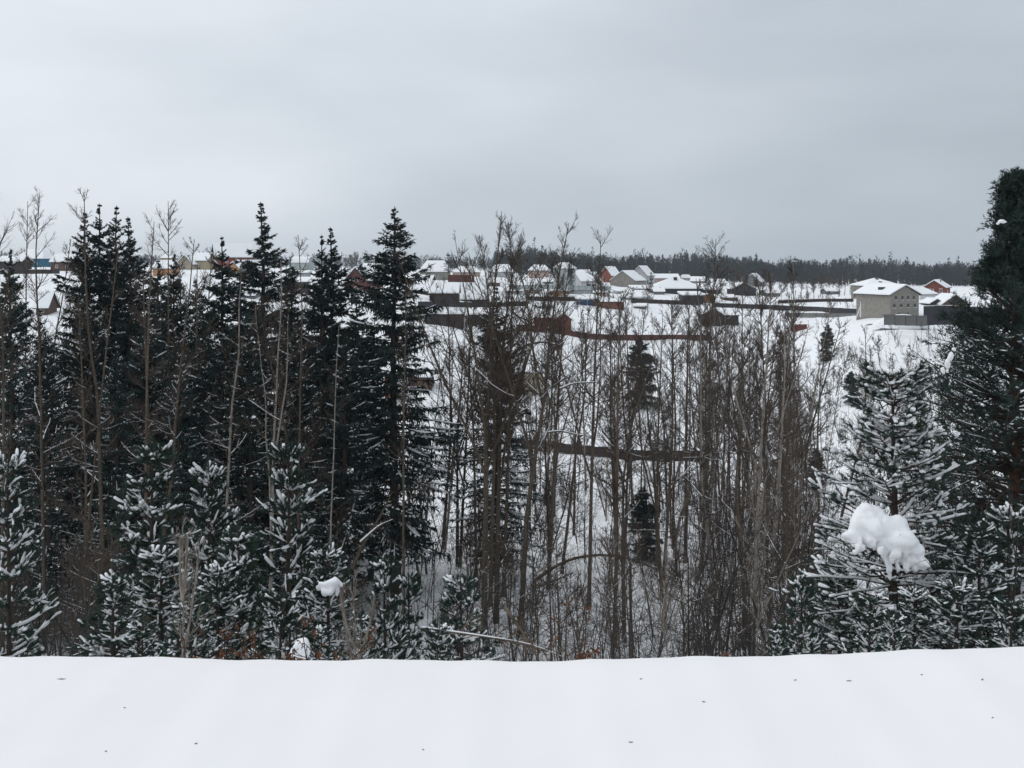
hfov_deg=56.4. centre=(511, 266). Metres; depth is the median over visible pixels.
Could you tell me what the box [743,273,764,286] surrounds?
house
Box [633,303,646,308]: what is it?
house
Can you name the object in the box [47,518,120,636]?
young tree
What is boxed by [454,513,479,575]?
young tree
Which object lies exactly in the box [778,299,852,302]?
fence
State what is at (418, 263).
treeline
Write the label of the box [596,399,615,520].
bare tree
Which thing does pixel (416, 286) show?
house
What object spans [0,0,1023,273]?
sky
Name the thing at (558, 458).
young tree
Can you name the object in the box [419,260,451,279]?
house
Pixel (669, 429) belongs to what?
bare tree
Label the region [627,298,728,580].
bare tree
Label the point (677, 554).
young tree
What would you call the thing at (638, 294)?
house
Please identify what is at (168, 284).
bare tree
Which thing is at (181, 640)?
leafy sapling
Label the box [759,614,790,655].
pine tree
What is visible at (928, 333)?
young tree
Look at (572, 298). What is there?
fence
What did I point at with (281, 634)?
pine tree
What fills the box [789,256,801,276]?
conifer tree
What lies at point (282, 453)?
pine tree
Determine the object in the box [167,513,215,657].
bare shrub
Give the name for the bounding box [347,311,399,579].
spruce tree
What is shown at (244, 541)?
pine tree
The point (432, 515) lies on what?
young tree
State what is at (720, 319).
barn
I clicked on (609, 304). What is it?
bare tree
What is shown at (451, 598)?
pine tree
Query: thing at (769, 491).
young tree
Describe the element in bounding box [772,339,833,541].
bare tree
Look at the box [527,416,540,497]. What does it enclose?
bare tree
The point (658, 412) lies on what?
bare tree
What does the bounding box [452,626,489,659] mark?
young tree
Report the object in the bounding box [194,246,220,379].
bare tree
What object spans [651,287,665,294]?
house
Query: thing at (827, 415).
bare tree
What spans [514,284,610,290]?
fence
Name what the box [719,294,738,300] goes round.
house
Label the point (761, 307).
bare tree
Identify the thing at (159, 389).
spruce tree
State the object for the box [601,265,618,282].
house
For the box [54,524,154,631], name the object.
young tree
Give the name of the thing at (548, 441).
bare tree
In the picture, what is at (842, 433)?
scrub
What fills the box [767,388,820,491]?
bare tree
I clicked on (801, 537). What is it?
young tree
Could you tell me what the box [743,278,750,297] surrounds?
bare tree
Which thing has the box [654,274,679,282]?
house
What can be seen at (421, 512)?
bare tree
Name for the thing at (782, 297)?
house
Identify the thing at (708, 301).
hut
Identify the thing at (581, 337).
bare tree
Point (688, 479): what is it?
young tree
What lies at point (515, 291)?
house
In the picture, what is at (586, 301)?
hut
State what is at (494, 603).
young tree
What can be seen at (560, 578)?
bent trunk
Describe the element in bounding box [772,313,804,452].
bare tree
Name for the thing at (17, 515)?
pine tree
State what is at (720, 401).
bare tree
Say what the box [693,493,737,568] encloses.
young tree
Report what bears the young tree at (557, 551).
on the terrain at (856, 336)
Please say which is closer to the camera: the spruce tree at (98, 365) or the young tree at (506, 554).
the young tree at (506, 554)
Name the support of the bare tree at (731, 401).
on the terrain at (856, 336)
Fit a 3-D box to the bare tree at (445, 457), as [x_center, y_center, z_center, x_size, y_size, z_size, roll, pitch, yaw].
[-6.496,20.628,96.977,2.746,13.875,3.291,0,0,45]
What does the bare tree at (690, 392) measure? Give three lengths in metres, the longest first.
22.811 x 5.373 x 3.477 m
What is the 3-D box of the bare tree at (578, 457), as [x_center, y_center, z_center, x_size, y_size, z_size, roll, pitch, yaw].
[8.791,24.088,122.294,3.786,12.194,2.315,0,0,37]
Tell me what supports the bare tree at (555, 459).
on the terrain at (856, 336)
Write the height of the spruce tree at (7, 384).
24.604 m
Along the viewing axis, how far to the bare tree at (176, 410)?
56.01 m
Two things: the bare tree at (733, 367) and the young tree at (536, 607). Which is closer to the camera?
the young tree at (536, 607)
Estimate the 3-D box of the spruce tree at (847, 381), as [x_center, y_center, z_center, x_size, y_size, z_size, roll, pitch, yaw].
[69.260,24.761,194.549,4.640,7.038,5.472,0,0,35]
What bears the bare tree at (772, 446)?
on the terrain at (856, 336)
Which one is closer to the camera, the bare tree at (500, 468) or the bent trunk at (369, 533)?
the bent trunk at (369, 533)
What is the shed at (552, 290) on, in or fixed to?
on the terrain at (856, 336)
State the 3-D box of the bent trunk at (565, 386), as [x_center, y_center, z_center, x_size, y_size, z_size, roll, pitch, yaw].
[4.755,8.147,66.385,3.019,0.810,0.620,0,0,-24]
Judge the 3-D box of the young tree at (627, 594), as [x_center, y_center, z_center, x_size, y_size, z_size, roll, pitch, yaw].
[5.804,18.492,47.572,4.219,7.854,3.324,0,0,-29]
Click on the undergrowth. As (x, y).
(684, 630)
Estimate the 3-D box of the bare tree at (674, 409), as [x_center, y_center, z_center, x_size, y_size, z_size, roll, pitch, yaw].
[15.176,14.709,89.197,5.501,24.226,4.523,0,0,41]
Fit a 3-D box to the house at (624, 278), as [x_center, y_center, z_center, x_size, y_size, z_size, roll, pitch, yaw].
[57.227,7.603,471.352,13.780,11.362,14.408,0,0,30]
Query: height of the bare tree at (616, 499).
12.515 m
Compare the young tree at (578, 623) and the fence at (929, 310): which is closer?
the young tree at (578, 623)
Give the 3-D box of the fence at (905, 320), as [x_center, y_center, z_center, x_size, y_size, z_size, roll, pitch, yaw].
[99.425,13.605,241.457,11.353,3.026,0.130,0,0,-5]
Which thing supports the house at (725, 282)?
on the terrain at (856, 336)
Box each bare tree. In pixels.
[0,211,85,650]
[4,193,42,557]
[10,187,82,652]
[29,239,107,531]
[33,290,114,636]
[50,188,125,650]
[56,279,79,455]
[60,238,133,652]
[108,262,192,576]
[111,213,185,620]
[133,236,205,618]
[138,200,194,490]
[144,264,271,537]
[170,258,187,440]
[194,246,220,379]
[198,259,267,593]
[228,255,315,655]
[231,298,351,646]
[275,264,342,429]
[279,235,327,639]
[301,329,369,579]
[345,255,353,270]
[364,284,435,658]
[383,378,426,576]
[391,210,563,628]
[406,405,454,573]
[419,361,454,534]
[421,257,531,587]
[425,311,471,556]
[426,316,481,567]
[430,354,486,566]
[434,312,492,549]
[434,353,478,552]
[434,403,460,536]
[436,332,478,536]
[438,228,535,623]
[458,209,584,633]
[463,235,547,606]
[481,214,559,596]
[505,247,606,589]
[505,325,582,503]
[508,381,536,517]
[513,226,655,607]
[513,357,551,526]
[514,313,593,571]
[521,394,542,526]
[524,321,540,440]
[526,391,550,492]
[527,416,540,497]
[535,334,576,490]
[537,313,572,433]
[538,343,573,499]
[541,402,567,559]
[546,301,606,573]
[560,375,583,488]
[565,327,591,535]
[568,407,593,501]
[571,286,654,645]
[572,306,604,483]
[576,315,588,347]
[589,305,653,588]
[589,371,641,484]
[592,304,626,533]
[596,311,637,518]
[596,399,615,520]
[599,358,624,461]
[599,385,627,495]
[599,459,652,650]
[602,333,626,440]
[604,292,612,322]
[604,315,693,569]
[605,356,646,525]
[606,368,661,640]
[616,292,640,531]
[622,324,676,595]
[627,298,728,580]
[629,391,662,494]
[633,376,663,507]
[634,388,646,500]
[635,366,682,472]
[641,281,652,311]
[646,334,688,511]
[647,373,681,537]
[657,292,704,562]
[659,296,705,544]
[665,231,737,572]
[666,385,682,479]
[668,301,731,650]
[673,315,697,499]
[674,351,685,495]
[677,337,734,556]
[681,332,702,484]
[684,386,708,520]
[685,327,726,521]
[688,373,735,560]
[690,314,719,471]
[690,315,734,434]
[691,324,730,503]
[692,279,752,548]
[692,338,751,541]
[692,365,736,511]
[693,280,730,504]
[694,326,751,506]
[694,396,711,484]
[696,276,721,512]
[699,268,819,655]
[701,268,711,290]
[702,381,772,584]
[704,385,746,539]
[711,343,771,534]
[712,324,772,642]
[713,320,746,501]
[716,300,742,517]
[717,330,741,530]
[726,290,815,644]
[727,273,759,513]
[727,327,773,440]
[727,351,763,491]
[730,268,736,299]
[730,271,817,551]
[732,393,777,487]
[733,305,775,508]
[734,266,739,281]
[734,316,758,491]
[736,359,770,481]
[738,325,767,526]
[738,357,784,463]
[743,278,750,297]
[744,363,777,568]
[744,389,824,575]
[747,325,781,533]
[750,351,781,509]
[753,330,824,591]
[753,356,790,522]
[755,268,767,300]
[760,301,824,539]
[764,328,805,504]
[766,265,774,284]
[766,389,812,603]
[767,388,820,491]
[770,264,815,569]
[772,296,838,557]
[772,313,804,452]
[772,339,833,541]
[773,316,851,532]
[775,348,802,443]
[795,368,806,502]
[797,428,813,547]
[799,331,845,546]
[809,279,815,294]
[815,381,842,514]
[817,274,825,297]
[818,264,827,296]
[824,380,833,456]
[832,272,842,296]
[835,325,883,522]
[847,416,866,474]
[850,392,879,500]
[853,419,863,503]
[908,414,955,509]
[924,376,941,443]
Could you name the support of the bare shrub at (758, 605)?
on the terrain at (856, 336)
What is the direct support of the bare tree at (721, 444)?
on the terrain at (856, 336)
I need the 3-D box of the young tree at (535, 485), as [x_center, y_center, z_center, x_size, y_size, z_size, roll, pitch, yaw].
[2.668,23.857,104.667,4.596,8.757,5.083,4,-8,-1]
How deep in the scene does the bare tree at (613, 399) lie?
111.62 m
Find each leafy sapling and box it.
[170,634,203,658]
[200,620,233,659]
[226,616,267,659]
[275,640,302,659]
[293,615,377,660]
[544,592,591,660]
[573,640,599,659]
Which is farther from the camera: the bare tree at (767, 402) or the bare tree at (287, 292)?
the bare tree at (767, 402)
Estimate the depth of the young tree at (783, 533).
48.21 m
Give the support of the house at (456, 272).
on the terrain at (856, 336)
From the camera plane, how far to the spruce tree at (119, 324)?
72.80 m
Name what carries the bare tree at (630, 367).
on the terrain at (856, 336)
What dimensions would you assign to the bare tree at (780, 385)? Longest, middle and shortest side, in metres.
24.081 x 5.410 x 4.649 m
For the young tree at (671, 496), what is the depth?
79.57 m
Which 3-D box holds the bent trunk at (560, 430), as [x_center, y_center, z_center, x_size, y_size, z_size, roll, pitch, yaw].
[3.876,11.227,64.501,3.321,1.207,0.768,0,0,-8]
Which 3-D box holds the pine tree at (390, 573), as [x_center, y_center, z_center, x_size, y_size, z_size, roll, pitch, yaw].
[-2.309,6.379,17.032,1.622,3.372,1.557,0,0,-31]
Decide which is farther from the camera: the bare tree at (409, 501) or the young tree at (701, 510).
the young tree at (701, 510)
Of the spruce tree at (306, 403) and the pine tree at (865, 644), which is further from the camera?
the spruce tree at (306, 403)
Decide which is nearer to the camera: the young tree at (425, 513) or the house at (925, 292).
the young tree at (425, 513)
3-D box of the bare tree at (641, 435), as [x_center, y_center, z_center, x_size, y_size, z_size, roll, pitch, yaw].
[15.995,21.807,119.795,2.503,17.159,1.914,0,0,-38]
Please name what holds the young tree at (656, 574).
on the terrain at (856, 336)
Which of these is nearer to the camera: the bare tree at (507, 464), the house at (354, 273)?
the bare tree at (507, 464)
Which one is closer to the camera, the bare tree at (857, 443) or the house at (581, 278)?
the bare tree at (857, 443)
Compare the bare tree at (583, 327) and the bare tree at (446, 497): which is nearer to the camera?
the bare tree at (446, 497)
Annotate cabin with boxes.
[533,316,554,326]
[555,312,572,329]
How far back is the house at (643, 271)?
486.91 m
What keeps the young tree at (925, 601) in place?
on the terrain at (856, 336)
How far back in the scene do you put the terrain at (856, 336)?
204.14 m
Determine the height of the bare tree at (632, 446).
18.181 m
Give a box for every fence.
[0,269,59,273]
[418,301,525,307]
[448,275,473,281]
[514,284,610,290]
[514,438,709,460]
[517,325,708,340]
[530,296,574,300]
[631,299,699,305]
[714,303,855,312]
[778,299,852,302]
[786,313,855,317]
[884,314,926,325]
[923,305,1007,326]
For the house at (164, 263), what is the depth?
322.79 m
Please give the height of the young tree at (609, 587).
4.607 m
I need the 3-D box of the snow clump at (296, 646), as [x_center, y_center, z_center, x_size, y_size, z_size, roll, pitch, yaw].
[-2.839,5.131,12.802,0.269,0.311,0.188,0,0,0]
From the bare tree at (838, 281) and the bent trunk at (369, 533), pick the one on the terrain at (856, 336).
the bare tree at (838, 281)
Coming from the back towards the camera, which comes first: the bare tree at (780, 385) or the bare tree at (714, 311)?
the bare tree at (714, 311)
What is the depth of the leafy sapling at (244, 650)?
12.56 m
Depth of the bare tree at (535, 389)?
123.01 m
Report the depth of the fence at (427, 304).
282.91 m
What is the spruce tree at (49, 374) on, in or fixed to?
on the terrain at (856, 336)
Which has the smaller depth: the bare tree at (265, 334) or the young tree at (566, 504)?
the bare tree at (265, 334)
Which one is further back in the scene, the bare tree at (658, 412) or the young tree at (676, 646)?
the bare tree at (658, 412)
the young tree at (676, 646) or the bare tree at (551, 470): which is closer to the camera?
the young tree at (676, 646)
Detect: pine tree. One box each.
[0,420,65,656]
[64,557,161,657]
[88,433,210,656]
[97,526,204,656]
[117,610,173,657]
[155,582,234,659]
[157,433,246,657]
[184,547,256,659]
[186,500,288,659]
[230,429,340,657]
[246,572,309,659]
[292,526,379,660]
[303,617,343,660]
[335,598,389,660]
[358,534,412,659]
[388,553,433,659]
[416,555,504,660]
[422,614,458,660]
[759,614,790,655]
[768,354,992,653]
[776,558,831,655]
[809,544,872,653]
[837,576,896,653]
[862,599,918,652]
[870,166,1023,648]
[880,578,951,650]
[916,567,998,649]
[918,519,1023,649]
[947,482,1023,648]
[975,583,1023,647]
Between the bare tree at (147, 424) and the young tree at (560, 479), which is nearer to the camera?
the bare tree at (147, 424)
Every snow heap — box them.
[863,320,876,323]
[871,314,928,328]
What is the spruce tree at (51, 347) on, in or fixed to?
on the terrain at (856, 336)
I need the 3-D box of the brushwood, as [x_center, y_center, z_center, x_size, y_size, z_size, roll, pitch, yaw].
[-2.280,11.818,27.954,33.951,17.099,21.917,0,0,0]
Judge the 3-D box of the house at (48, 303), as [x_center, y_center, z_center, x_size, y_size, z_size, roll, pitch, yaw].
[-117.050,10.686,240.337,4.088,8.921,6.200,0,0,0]
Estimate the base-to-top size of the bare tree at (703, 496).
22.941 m
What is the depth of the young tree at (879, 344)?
217.51 m
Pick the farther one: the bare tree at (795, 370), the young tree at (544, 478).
the bare tree at (795, 370)
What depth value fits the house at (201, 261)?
371.69 m
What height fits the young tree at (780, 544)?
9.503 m
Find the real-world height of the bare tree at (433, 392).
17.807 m
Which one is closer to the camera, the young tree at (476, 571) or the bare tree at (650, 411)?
the young tree at (476, 571)
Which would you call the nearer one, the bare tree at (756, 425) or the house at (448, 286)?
the bare tree at (756, 425)
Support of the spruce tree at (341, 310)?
on the terrain at (856, 336)
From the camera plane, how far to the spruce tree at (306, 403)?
64.68 m
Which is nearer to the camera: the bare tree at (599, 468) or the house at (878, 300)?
the bare tree at (599, 468)
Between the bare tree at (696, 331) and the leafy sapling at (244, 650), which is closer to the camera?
the leafy sapling at (244, 650)
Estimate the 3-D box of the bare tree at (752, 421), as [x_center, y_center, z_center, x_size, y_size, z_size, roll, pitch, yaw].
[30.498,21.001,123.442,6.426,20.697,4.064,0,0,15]
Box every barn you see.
[697,308,739,325]
[699,307,723,325]
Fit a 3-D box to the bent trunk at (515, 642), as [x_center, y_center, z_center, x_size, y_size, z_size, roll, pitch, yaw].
[-0.175,5.687,14.410,2.446,0.938,0.676,0,0,-24]
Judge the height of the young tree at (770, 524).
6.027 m
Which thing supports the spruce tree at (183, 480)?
on the terrain at (856, 336)
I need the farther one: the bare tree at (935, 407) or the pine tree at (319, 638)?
the bare tree at (935, 407)
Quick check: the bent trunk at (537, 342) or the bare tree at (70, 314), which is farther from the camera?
the bent trunk at (537, 342)
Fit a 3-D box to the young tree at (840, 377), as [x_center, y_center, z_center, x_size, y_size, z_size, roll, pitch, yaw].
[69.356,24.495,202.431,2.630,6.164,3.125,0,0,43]
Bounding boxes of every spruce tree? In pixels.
[0,248,67,630]
[0,305,23,519]
[0,345,96,636]
[1,309,96,619]
[30,213,126,548]
[49,294,137,610]
[53,203,138,528]
[54,205,167,523]
[58,342,159,635]
[82,218,162,550]
[93,309,186,620]
[128,356,222,620]
[136,259,189,470]
[137,253,207,574]
[153,321,257,634]
[161,281,219,516]
[181,236,269,554]
[210,328,301,616]
[212,202,323,576]
[216,284,270,532]
[241,317,348,617]
[267,270,314,494]
[280,235,363,550]
[294,227,365,562]
[300,334,391,617]
[313,206,476,597]
[328,293,389,536]
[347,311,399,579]
[446,287,549,575]
[620,337,659,408]
[627,486,663,563]
[809,448,829,483]
[818,323,835,361]
[840,371,861,403]
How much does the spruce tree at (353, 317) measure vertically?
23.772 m
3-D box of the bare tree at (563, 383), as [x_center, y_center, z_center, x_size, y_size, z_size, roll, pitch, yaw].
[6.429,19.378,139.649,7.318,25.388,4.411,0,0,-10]
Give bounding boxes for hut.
[408,367,435,390]
[575,297,593,305]
[703,293,714,302]
[791,322,808,331]
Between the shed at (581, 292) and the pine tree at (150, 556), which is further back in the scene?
the shed at (581, 292)
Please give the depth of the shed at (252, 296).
277.26 m
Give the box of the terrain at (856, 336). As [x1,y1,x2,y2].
[0,266,1023,661]
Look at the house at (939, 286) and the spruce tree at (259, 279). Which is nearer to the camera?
the spruce tree at (259, 279)
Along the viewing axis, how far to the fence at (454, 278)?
318.68 m
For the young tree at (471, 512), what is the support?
on the terrain at (856, 336)
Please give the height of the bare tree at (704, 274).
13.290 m
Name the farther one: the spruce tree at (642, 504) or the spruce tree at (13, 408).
the spruce tree at (642, 504)
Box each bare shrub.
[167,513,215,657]
[337,569,378,659]
[636,538,698,657]
[721,461,817,655]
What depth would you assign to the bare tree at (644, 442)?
102.03 m
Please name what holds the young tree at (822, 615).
on the terrain at (856, 336)
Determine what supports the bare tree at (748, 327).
on the terrain at (856, 336)
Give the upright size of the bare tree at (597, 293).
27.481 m
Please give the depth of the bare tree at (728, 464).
98.00 m
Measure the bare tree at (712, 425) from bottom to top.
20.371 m
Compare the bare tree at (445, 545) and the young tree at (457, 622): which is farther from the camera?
the bare tree at (445, 545)
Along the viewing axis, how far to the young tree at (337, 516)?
64.94 m
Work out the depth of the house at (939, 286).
341.52 m
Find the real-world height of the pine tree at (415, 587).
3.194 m
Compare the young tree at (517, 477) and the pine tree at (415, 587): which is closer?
the pine tree at (415, 587)
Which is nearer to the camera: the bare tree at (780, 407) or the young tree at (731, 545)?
the young tree at (731, 545)
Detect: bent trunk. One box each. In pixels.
[340,486,358,549]
[350,487,396,570]
[360,517,393,542]
[421,609,564,660]
[504,606,540,660]
[516,336,562,348]
[532,536,669,581]
[536,570,573,588]
[546,425,592,437]
[559,379,596,389]
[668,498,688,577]
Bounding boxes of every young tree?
[0,566,32,648]
[4,557,51,627]
[18,536,88,654]
[41,536,122,652]
[42,546,119,644]
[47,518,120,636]
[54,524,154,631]
[64,607,96,656]
[320,503,364,614]
[326,577,378,650]
[346,572,370,628]
[375,581,393,630]
[401,505,439,585]
[415,478,454,551]
[421,591,464,658]
[434,527,504,643]
[436,495,461,537]
[444,594,471,655]
[446,519,497,619]
[447,479,489,567]
[452,479,504,577]
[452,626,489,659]
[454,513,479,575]
[459,543,512,656]
[475,566,515,637]
[476,528,542,661]
[494,542,520,619]
[501,436,535,525]
[508,591,543,660]
[509,515,582,659]
[511,525,561,601]
[513,574,582,660]
[519,447,545,517]
[521,476,560,558]
[523,476,600,565]
[526,428,580,516]
[527,566,553,631]
[529,516,591,660]
[532,436,564,525]
[534,472,561,543]
[534,515,546,564]
[543,569,603,659]
[556,469,588,543]
[561,586,602,655]
[570,481,604,562]
[580,574,631,653]
[581,436,619,516]
[583,522,645,658]
[585,530,629,594]
[591,610,649,658]
[597,568,621,632]
[600,522,620,583]
[601,471,621,541]
[601,556,658,658]
[608,517,685,637]
[634,544,743,656]
[637,544,690,657]
[641,544,659,597]
[642,562,684,633]
[643,429,668,501]
[648,463,668,517]
[657,468,692,564]
[662,482,699,549]
[662,532,689,585]
[668,592,710,656]
[671,468,745,595]
[672,558,709,643]
[673,472,723,556]
[675,449,699,513]
[678,632,700,656]
[679,478,713,550]
[680,563,753,655]
[689,524,722,592]
[689,562,775,656]
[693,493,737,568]
[698,492,744,560]
[701,521,779,654]
[706,495,846,656]
[711,463,759,569]
[712,482,754,577]
[714,546,796,656]
[719,516,747,575]
[722,490,829,656]
[743,546,814,651]
[747,500,817,620]
[759,469,789,550]
[761,501,783,561]
[765,576,824,655]
[767,503,811,608]
[773,535,843,627]
[776,507,830,622]
[780,573,858,653]
[781,444,832,557]
[834,367,846,395]
[838,353,852,381]
[846,346,854,367]
[852,353,857,368]
[861,494,933,614]
[867,345,874,361]
[870,334,883,362]
[902,349,911,369]
[905,574,937,643]
[926,324,931,348]
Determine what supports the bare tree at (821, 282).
on the terrain at (856, 336)
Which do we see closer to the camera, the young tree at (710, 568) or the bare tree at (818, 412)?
the young tree at (710, 568)
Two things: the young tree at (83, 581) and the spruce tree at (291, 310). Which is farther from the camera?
the spruce tree at (291, 310)
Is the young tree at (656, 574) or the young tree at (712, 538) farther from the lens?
the young tree at (712, 538)
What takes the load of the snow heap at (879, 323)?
on the terrain at (856, 336)
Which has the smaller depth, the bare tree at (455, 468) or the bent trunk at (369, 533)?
the bent trunk at (369, 533)
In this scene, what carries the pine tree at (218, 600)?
on the terrain at (856, 336)
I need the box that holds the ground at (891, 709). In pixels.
[0,647,1023,767]
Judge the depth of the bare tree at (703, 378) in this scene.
104.18 m
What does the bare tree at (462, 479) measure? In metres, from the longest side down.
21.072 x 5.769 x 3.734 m
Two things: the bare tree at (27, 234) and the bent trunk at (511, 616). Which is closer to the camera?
the bent trunk at (511, 616)
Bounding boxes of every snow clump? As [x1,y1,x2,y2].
[290,637,309,659]
[316,577,342,596]
[940,347,955,373]
[996,219,1005,224]
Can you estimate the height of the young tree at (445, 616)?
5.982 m
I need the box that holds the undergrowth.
[0,378,934,661]
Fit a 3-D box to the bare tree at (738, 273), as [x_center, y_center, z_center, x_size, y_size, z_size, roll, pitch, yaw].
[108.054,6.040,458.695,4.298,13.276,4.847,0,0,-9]
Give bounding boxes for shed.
[0,256,32,269]
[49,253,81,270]
[241,288,260,298]
[283,277,311,294]
[289,270,311,276]
[466,309,488,326]
[550,289,569,295]
[570,290,592,294]
[599,298,623,309]
[628,285,647,289]
[677,291,704,304]
[919,297,941,305]
[934,293,968,305]
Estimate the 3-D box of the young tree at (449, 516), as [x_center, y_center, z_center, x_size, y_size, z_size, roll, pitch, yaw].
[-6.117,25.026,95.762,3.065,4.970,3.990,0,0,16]
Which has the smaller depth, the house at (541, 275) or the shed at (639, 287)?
the shed at (639, 287)
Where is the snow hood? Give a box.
[842,503,930,580]
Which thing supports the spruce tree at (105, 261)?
on the terrain at (856, 336)
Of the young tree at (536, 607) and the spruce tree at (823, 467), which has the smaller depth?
the young tree at (536, 607)
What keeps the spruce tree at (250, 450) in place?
on the terrain at (856, 336)
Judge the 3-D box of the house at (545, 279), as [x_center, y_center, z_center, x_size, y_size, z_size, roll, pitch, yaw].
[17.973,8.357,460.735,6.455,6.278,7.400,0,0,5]
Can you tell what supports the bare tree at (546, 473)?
on the terrain at (856, 336)
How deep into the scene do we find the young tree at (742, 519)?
72.69 m
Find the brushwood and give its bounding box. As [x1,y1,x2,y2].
[0,394,1023,661]
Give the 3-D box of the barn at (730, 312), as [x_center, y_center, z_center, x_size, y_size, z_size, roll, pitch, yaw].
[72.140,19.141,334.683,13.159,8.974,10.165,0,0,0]
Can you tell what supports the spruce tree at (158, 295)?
on the terrain at (856, 336)
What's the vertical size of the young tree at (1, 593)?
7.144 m
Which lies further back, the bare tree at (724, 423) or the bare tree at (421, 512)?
the bare tree at (724, 423)
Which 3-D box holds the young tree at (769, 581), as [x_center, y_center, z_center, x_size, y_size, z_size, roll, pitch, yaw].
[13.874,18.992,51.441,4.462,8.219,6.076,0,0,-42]
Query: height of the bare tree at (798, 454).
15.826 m
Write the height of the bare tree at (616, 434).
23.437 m
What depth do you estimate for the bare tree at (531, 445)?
85.96 m
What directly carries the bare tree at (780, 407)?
on the terrain at (856, 336)
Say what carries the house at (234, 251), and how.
on the terrain at (856, 336)
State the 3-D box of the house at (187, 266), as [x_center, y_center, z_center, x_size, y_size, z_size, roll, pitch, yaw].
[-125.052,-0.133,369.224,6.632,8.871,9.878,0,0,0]
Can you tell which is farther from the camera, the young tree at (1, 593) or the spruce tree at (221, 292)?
the spruce tree at (221, 292)
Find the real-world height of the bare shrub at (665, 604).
5.166 m
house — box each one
[18,249,52,266]
[32,291,59,314]
[152,260,180,275]
[160,253,177,259]
[177,254,197,269]
[193,252,214,269]
[212,242,252,269]
[228,261,240,271]
[239,260,270,276]
[291,256,313,270]
[344,266,382,294]
[408,275,435,294]
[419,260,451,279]
[425,307,464,328]
[428,280,460,301]
[452,266,480,276]
[460,279,487,301]
[483,278,500,285]
[489,264,513,277]
[503,365,544,395]
[504,288,522,294]
[528,265,549,277]
[542,277,552,283]
[553,262,576,285]
[575,269,589,271]
[575,272,601,285]
[582,294,600,297]
[592,290,610,296]
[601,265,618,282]
[609,270,646,286]
[611,287,630,293]
[617,291,653,299]
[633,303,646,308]
[634,265,654,284]
[647,277,703,293]
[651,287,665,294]
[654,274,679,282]
[681,274,690,280]
[690,276,707,283]
[697,283,720,293]
[707,279,726,285]
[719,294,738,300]
[726,282,756,295]
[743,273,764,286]
[760,288,781,296]
[777,296,792,299]
[820,287,840,294]
[850,278,896,298]
[853,283,922,319]
[912,287,938,299]
[922,278,951,293]
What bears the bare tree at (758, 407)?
on the terrain at (856, 336)
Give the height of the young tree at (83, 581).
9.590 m
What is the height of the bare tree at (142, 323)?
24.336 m
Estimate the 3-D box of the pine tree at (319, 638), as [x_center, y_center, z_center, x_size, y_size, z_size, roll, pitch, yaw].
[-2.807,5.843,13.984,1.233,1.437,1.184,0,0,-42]
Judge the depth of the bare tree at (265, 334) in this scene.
63.06 m
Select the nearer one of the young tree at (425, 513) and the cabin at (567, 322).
the young tree at (425, 513)
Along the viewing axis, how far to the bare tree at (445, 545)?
87.57 m
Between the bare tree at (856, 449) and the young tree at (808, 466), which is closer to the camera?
the young tree at (808, 466)
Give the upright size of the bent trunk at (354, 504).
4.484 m
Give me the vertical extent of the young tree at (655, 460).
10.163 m
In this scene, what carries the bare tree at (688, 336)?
on the terrain at (856, 336)
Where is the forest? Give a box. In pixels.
[492,236,979,286]
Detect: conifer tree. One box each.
[443,252,454,272]
[753,252,760,274]
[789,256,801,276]
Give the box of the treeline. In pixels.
[0,248,493,270]
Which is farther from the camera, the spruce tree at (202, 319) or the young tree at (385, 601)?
the spruce tree at (202, 319)
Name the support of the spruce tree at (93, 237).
on the terrain at (856, 336)
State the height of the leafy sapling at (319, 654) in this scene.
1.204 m
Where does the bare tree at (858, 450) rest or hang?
on the terrain at (856, 336)
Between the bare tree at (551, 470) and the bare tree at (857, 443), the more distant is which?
the bare tree at (857, 443)
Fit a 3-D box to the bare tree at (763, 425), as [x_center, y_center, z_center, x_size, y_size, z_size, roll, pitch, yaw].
[12.840,11.514,50.368,8.547,22.990,4.266,0,0,-36]
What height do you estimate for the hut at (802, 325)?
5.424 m
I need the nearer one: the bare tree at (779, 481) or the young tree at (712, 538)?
the bare tree at (779, 481)
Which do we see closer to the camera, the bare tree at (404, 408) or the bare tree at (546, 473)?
the bare tree at (404, 408)
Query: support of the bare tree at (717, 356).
on the terrain at (856, 336)
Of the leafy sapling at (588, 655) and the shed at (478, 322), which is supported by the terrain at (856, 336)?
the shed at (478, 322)
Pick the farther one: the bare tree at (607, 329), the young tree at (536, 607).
the bare tree at (607, 329)
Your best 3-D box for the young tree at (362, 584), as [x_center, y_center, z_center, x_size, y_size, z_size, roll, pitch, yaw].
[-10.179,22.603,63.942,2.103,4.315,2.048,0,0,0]
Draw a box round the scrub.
[1,284,972,531]
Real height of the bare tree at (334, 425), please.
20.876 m
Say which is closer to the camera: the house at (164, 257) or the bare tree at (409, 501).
the bare tree at (409, 501)
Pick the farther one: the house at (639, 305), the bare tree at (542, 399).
the house at (639, 305)
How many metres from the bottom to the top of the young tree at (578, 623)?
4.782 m
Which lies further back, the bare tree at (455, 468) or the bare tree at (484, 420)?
the bare tree at (455, 468)
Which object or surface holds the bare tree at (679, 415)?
on the terrain at (856, 336)
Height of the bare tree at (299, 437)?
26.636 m
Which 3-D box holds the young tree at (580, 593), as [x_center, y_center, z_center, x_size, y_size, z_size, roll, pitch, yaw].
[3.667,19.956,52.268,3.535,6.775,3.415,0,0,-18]
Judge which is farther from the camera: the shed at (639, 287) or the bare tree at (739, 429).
the shed at (639, 287)
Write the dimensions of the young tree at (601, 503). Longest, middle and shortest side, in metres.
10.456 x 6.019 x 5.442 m
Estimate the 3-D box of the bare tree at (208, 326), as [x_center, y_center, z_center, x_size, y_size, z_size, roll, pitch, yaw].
[-20.651,12.165,63.824,8.681,24.745,7.551,0,0,-29]
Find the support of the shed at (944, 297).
on the terrain at (856, 336)
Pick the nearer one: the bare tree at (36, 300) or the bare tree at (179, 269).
the bare tree at (36, 300)

